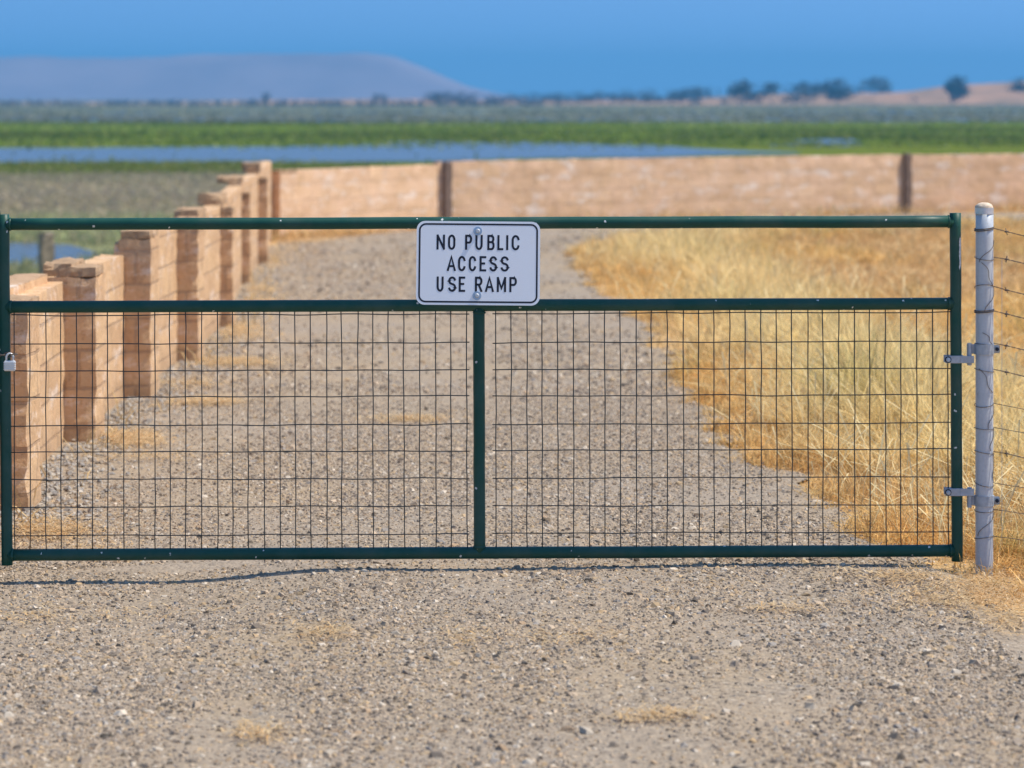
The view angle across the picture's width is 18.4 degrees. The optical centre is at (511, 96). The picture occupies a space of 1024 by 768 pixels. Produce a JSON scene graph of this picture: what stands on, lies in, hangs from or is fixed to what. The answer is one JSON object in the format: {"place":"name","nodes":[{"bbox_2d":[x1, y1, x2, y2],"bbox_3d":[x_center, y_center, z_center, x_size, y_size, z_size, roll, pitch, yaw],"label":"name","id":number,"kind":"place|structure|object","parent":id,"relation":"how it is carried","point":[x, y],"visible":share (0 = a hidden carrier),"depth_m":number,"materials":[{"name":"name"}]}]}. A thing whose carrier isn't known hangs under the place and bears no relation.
{"place":"outdoors","nodes":[
{"label":"outdoors","id":0,"kind":"place"},
{"bbox_2d":[10,242,94,265],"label":"water","id":1,"kind":"structure","parent":0,"point":[29,249],"depth_m":64.96,"materials":[{"name":"blue liquid"}]},
{"bbox_2d":[0,170,245,217],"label":"marsh grass","id":2,"kind":"structure","parent":0,"point":[71,198],"depth_m":105.23,"materials":[{"name":"plant"}]},
{"bbox_2d":[0,159,431,173],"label":"marsh grass","id":3,"kind":"structure","parent":0,"point":[173,166],"depth_m":141.51,"materials":[{"name":"green plant"}]},
{"bbox_2d":[0,53,536,99],"bbox_3d":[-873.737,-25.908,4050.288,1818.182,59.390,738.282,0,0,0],"label":"hill","id":4,"kind":"structure","parent":0,"point":[276,76],"depth_m":3801.31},
{"bbox_2d":[0,141,799,162],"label":"water","id":5,"kind":"structure","parent":0,"point":[381,153],"depth_m":180.84,"materials":[{"name":"blue liquid"}]},
{"bbox_2d":[4,112,1016,113],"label":"water","id":6,"kind":"structure","parent":0,"point":[493,112],"depth_m":647.53,"materials":[{"name":"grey liquid"}]},
{"bbox_2d":[0,213,1023,767],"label":"gravel road","id":7,"kind":"structure","parent":0,"point":[416,325],"depth_m":11.65,"materials":[{"name":"grey gravel"}]},
{"bbox_2d":[0,255,342,529],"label":"wall foot rubble","id":8,"kind":"object","parent":7,"relation":"on","point":[55,484],"depth_m":16.03,"materials":[{"name":"stone"}]},
{"bbox_2d":[0,235,1023,745],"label":"dead straw","id":9,"kind":"object","parent":7,"relation":"on","point":[130,437],"visible":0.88,"depth_m":11.60,"materials":[{"name":"yellow plant"}]},
{"bbox_2d":[0,199,1023,524],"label":"wall foot grass","id":10,"kind":"structure","parent":7,"relation":"on","point":[318,233],"depth_m":40.20,"materials":[{"name":"beige plant"}]},
{"bbox_2d":[0,99,1023,614],"bbox_3d":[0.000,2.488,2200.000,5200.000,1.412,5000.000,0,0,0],"label":"ground","id":11,"kind":"structure","parent":0,"point":[922,149],"depth_m":204.42,"materials":[{"name":"plant"}]},
{"bbox_2d":[38,232,54,273],"bbox_3d":[-6.613,2.650,44.999,0.210,1.460,0.188,0,0,-28],"label":"timber post","id":12,"kind":"object","parent":11,"relation":"on","point":[46,250],"visible":0.3,"depth_m":44.93,"materials":[{"name":"wood"}]},
{"bbox_2d":[1,209,173,274],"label":"marsh grass","id":13,"kind":"structure","parent":11,"relation":"on","point":[26,265],"depth_m":69.99,"materials":[{"name":"green plant"}]},
{"bbox_2d":[0,161,270,512],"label":"block wall","id":14,"kind":"structure","parent":11,"relation":"on","point":[176,264],"depth_m":18.66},
{"bbox_2d":[261,91,270,104],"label":"shrub","id":15,"kind":"object","parent":11,"relation":"on","point":[265,97],"visible":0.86,"depth_m":1289.86,"materials":[{"name":"green plant"}]},
{"bbox_2d":[0,98,560,105],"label":"scrub","id":16,"kind":"object","parent":11,"relation":"on","point":[253,102],"visible":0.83,"depth_m":1218.96,"materials":[{"name":"green plant"}]},
{"bbox_2d":[369,94,389,102],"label":"shrub","id":17,"kind":"object","parent":11,"relation":"on","point":[379,96],"visible":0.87,"depth_m":1289.65,"materials":[{"name":"green plant"}]},
{"bbox_2d":[417,92,448,102],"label":"tree","id":18,"kind":"object","parent":11,"relation":"on","point":[432,95],"visible":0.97,"depth_m":1289.02,"materials":[{"name":"green plant"}]},
{"bbox_2d":[431,91,465,102],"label":"tree","id":19,"kind":"object","parent":11,"relation":"on","point":[444,100],"visible":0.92,"depth_m":1289.98,"materials":[{"name":"green plant"}]},
{"bbox_2d":[450,92,479,102],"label":"tree","id":20,"kind":"object","parent":11,"relation":"on","point":[466,98],"visible":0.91,"depth_m":1289.17,"materials":[{"name":"green plant"}]},
{"bbox_2d":[4,152,958,161],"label":"reed bed","id":21,"kind":"object","parent":11,"relation":"on","point":[111,157],"visible":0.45,"depth_m":161.56,"materials":[{"name":"green plant"}]},
{"bbox_2d":[481,95,504,102],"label":"tree","id":22,"kind":"object","parent":11,"relation":"on","point":[491,99],"visible":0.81,"depth_m":1289.02,"materials":[{"name":"green plant"}]},
{"bbox_2d":[495,92,526,102],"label":"tree","id":23,"kind":"object","parent":11,"relation":"on","point":[512,98],"visible":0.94,"depth_m":1290.03,"materials":[{"name":"green plant"}]},
{"bbox_2d":[0,137,1022,149],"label":"reed bed","id":24,"kind":"object","parent":11,"relation":"on","point":[409,147],"visible":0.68,"depth_m":198.25,"materials":[{"name":"green plant"}]},
{"bbox_2d":[0,120,1023,146],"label":"reed bed","id":25,"kind":"object","parent":11,"relation":"on","point":[364,134],"visible":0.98,"depth_m":265.52,"materials":[{"name":"green plant"}]},
{"bbox_2d":[0,104,1023,121],"bbox_3d":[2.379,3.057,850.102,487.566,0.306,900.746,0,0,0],"label":"reed bed","id":26,"kind":"object","parent":11,"relation":"on","point":[190,112],"visible":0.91,"depth_m":579.52,"materials":[{"name":"green plant"}]},
{"bbox_2d":[514,92,551,102],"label":"tree","id":27,"kind":"object","parent":11,"relation":"on","point":[527,100],"visible":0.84,"depth_m":1288.38,"materials":[{"name":"green plant"}]},
{"bbox_2d":[536,92,574,102],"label":"tree","id":28,"kind":"object","parent":11,"relation":"on","point":[557,97],"visible":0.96,"depth_m":1287.41,"materials":[{"name":"green plant"}]},
{"bbox_2d":[560,92,595,102],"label":"tree","id":29,"kind":"object","parent":11,"relation":"on","point":[577,100],"visible":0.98,"depth_m":1288.76,"materials":[{"name":"green plant"}]},
{"bbox_2d":[581,91,617,102],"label":"tree","id":30,"kind":"object","parent":11,"relation":"on","point":[599,97],"visible":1,"depth_m":1289.12,"materials":[{"name":"green plant"}]},
{"bbox_2d":[608,89,647,104],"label":"tree","id":31,"kind":"object","parent":11,"relation":"on","point":[630,98],"visible":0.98,"depth_m":1289.73,"materials":[{"name":"green plant"}]},
{"bbox_2d":[271,153,1023,240],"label":"block wall","id":32,"kind":"structure","parent":11,"relation":"on","point":[642,187],"depth_m":45.49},
{"bbox_2d":[634,88,664,104],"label":"tree","id":33,"kind":"object","parent":11,"relation":"on","point":[647,97],"visible":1,"depth_m":1288.25,"materials":[{"name":"green plant"}]},
{"bbox_2d":[656,88,689,104],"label":"tree","id":34,"kind":"object","parent":11,"relation":"on","point":[671,96],"visible":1,"depth_m":1289.64,"materials":[{"name":"green plant"}]},
{"bbox_2d":[678,86,717,104],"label":"tree","id":35,"kind":"object","parent":11,"relation":"on","point":[699,95],"visible":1,"depth_m":1290.10,"materials":[{"name":"green plant"}]},
{"bbox_2d":[718,79,765,104],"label":"tree","id":36,"kind":"object","parent":11,"relation":"on","point":[741,88],"visible":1,"depth_m":1289.16,"materials":[{"name":"green plant"}]},
{"bbox_2d":[757,82,782,97],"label":"tree","id":37,"kind":"object","parent":11,"relation":"on","point":[768,85],"visible":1,"depth_m":1288.72,"materials":[{"name":"green plant"}]},
{"bbox_2d":[776,81,835,103],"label":"tree","id":38,"kind":"object","parent":11,"relation":"on","point":[803,92],"visible":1,"depth_m":1288.01,"materials":[{"name":"green plant"}]},
{"bbox_2d":[812,78,861,102],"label":"tree","id":39,"kind":"object","parent":11,"relation":"on","point":[837,94],"visible":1,"depth_m":1289.09,"materials":[{"name":"green plant"}]},
{"bbox_2d":[943,76,972,103],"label":"tree","id":40,"kind":"object","parent":11,"relation":"on","point":[951,87],"visible":1,"depth_m":1288.19,"materials":[{"name":"green plant"}]},
{"bbox_2d":[967,202,999,575],"bbox_3d":[1.784,1.204,11.998,0.119,1.613,0.075,0,0,-28],"label":"hinge post","id":41,"kind":"object","parent":11,"relation":"on","point":[983,499],"visible":0.93,"depth_m":11.97,"materials":[{"name":"metal"}]},
{"bbox_2d":[0,213,973,565],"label":"pipe gate","id":42,"kind":"structure","parent":41,"relation":"attached to","point":[950,305],"depth_m":11.99,"materials":[{"name":"green metal"}]},
{"bbox_2d":[0,352,17,357],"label":"chain","id":43,"kind":"object","parent":42,"relation":"attached to","point":[4,354],"visible":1,"depth_m":11.97,"materials":[{"name":"metal"}]},
{"bbox_2d":[4,353,15,370],"bbox_3d":[-1.897,1.000,11.966,0.044,0.070,0.021,0,0,0],"label":"padlock","id":44,"kind":"object","parent":42,"relation":"hanging from","point":[9,365],"visible":1,"depth_m":11.96,"materials":[{"name":"metal"}]},
{"bbox_2d":[416,221,539,305],"bbox_3d":[-0.128,0.629,11.979,0.467,0.316,0.065,0,-6,0],"label":"notice sign","id":45,"kind":"object","parent":42,"relation":"attached to","point":[477,263],"visible":1,"depth_m":11.96,"materials":[{"name":"white metal"}]},
{"bbox_2d":[974,226,1023,539],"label":"wire fence","id":46,"kind":"object","parent":41,"relation":"attached to","point":[1006,313],"visible":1,"depth_m":11.98,"materials":[{"name":"metal"}]},
{"bbox_2d":[0,0,1023,98],"label":"sky","id":47,"kind":"structure","parent":0,"point":[521,47],"materials":[{"name":"blue"}]},
{"bbox_2d":[1,118,1023,121],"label":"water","id":48,"kind":"structure","parent":0,"point":[490,120],"depth_m":446.07,"materials":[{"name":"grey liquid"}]},
{"bbox_2d":[15,82,1023,104],"bbox_3d":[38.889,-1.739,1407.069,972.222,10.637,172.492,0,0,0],"label":"hill","id":49,"kind":"structure","parent":0,"point":[991,94],"depth_m":1357.96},
{"bbox_2d":[689,96,925,103],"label":"bluff scrub","id":50,"kind":"object","parent":49,"relation":"on","point":[692,101],"visible":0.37,"depth_m":1342.11,"materials":[{"name":"green plant"}]},
{"bbox_2d":[854,76,894,94],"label":"tree","id":51,"kind":"object","parent":49,"relation":"on","point":[879,85],"visible":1,"depth_m":1288.80,"materials":[{"name":"green plant"}]},
{"bbox_2d":[1005,78,1023,93],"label":"tree","id":52,"kind":"object","parent":49,"relation":"on","point":[1017,87],"visible":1,"depth_m":1288.58,"materials":[{"name":"green plant"}]},
{"bbox_2d":[558,204,1023,601],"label":"dry grass","id":53,"kind":"structure","parent":0,"point":[705,252],"depth_m":19.22,"materials":[{"name":"yellow plant"}]},
{"bbox_2d":[772,139,860,145],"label":"water","id":54,"kind":"structure","parent":0,"point":[826,141],"depth_m":225.54,"materials":[{"name":"blue liquid"}]}
]}

